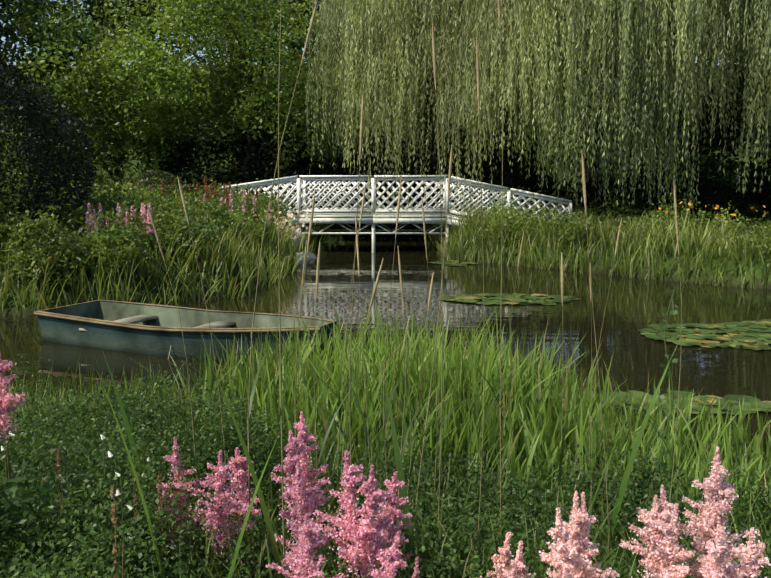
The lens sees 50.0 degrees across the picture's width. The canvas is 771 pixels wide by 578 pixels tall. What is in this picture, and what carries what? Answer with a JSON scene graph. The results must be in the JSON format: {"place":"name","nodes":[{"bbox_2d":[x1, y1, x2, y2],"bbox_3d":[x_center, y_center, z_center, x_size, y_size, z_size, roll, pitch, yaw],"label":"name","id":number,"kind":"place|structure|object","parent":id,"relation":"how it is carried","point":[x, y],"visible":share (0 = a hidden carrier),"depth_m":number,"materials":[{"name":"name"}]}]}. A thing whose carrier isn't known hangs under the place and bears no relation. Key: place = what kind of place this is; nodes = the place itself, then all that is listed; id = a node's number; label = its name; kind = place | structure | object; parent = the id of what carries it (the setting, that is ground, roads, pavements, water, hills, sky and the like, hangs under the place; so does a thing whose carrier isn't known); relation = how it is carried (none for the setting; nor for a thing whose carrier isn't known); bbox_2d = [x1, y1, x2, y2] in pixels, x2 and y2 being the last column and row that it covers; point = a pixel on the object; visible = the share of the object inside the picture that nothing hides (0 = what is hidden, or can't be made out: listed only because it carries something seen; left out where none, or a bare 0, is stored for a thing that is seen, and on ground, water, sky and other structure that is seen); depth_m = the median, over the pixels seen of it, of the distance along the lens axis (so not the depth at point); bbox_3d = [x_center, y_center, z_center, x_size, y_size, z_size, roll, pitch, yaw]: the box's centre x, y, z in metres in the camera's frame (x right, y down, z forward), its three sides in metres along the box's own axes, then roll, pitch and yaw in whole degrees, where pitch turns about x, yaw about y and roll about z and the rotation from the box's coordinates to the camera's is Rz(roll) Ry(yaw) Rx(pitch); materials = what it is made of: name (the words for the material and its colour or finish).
{"place":"outdoors","nodes":[
{"label":"outdoors","id":0,"kind":"place"},
{"bbox_2d":[0,0,737,66],"label":"sky","id":1,"kind":"structure","parent":0,"point":[3,38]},
{"bbox_2d":[0,225,770,492],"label":"pond water","id":2,"kind":"structure","parent":0,"point":[634,305],"depth_m":11.98,"materials":[{"name":"brown liquid"}]},
{"bbox_2d":[33,299,336,362],"bbox_3d":[-2.368,0.596,9.828,3.814,0.637,1.405,4,8,25],"label":"boat","id":3,"kind":"object","parent":2,"relation":"on","point":[143,328],"visible":0.81,"depth_m":9.77,"materials":[{"name":"paint"}]},
{"bbox_2d":[335,260,770,414],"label":"lily pads","id":4,"kind":"object","parent":2,"relation":"on","point":[755,335],"visible":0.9,"depth_m":10.45,"materials":[{"name":"green plant"}]},
{"bbox_2d":[0,64,770,577],"bbox_3d":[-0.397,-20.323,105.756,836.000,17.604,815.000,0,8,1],"label":"ground","id":5,"kind":"structure","parent":0,"point":[222,292],"depth_m":15.54,"materials":[{"name":"green plant"}]},
{"bbox_2d":[276,229,317,264],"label":"bank rocks","id":6,"kind":"object","parent":5,"relation":"on","point":[310,256],"visible":0.12,"depth_m":19.77,"materials":[{"name":"stone"}]},
{"bbox_2d":[0,0,770,239],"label":"trees","id":7,"kind":"object","parent":5,"relation":"on","point":[29,111],"depth_m":25.53,"materials":[{"name":"green plant"}]},
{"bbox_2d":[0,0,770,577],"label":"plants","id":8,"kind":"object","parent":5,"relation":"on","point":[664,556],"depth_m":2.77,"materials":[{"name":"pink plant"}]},
{"bbox_2d":[0,296,770,577],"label":"grass reeds","id":9,"kind":"object","parent":5,"relation":"on","point":[531,416],"visible":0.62,"depth_m":5.09,"materials":[{"name":"green plant"}]},
{"bbox_2d":[0,292,770,577],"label":"herb plants","id":10,"kind":"object","parent":5,"relation":"on","point":[86,514],"visible":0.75,"depth_m":3.34,"materials":[{"name":"green plant"}]},
{"bbox_2d":[0,197,770,318],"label":"bank grass","id":11,"kind":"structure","parent":5,"relation":"on","point":[699,246],"depth_m":16.42,"materials":[{"name":"green plant"}]},
{"bbox_2d":[0,170,770,289],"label":"bank herbs","id":12,"kind":"object","parent":5,"relation":"on","point":[169,217],"visible":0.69,"depth_m":15.45,"materials":[{"name":"green plant"}]},
{"bbox_2d":[219,175,571,252],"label":"bridge","id":13,"kind":"structure","parent":5,"relation":"on","point":[412,215],"depth_m":22.28,"materials":[{"name":"white paint"}]},
{"bbox_2d":[84,176,765,241],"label":"bank flowers","id":14,"kind":"object","parent":5,"relation":"on","point":[143,210],"visible":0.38,"depth_m":18.61,"materials":[{"name":"plant"}]},
{"bbox_2d":[256,0,770,217],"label":"willow tree","id":15,"kind":"object","parent":5,"relation":"on","point":[531,36],"depth_m":21.34,"materials":[{"name":"green plant"}]}
]}

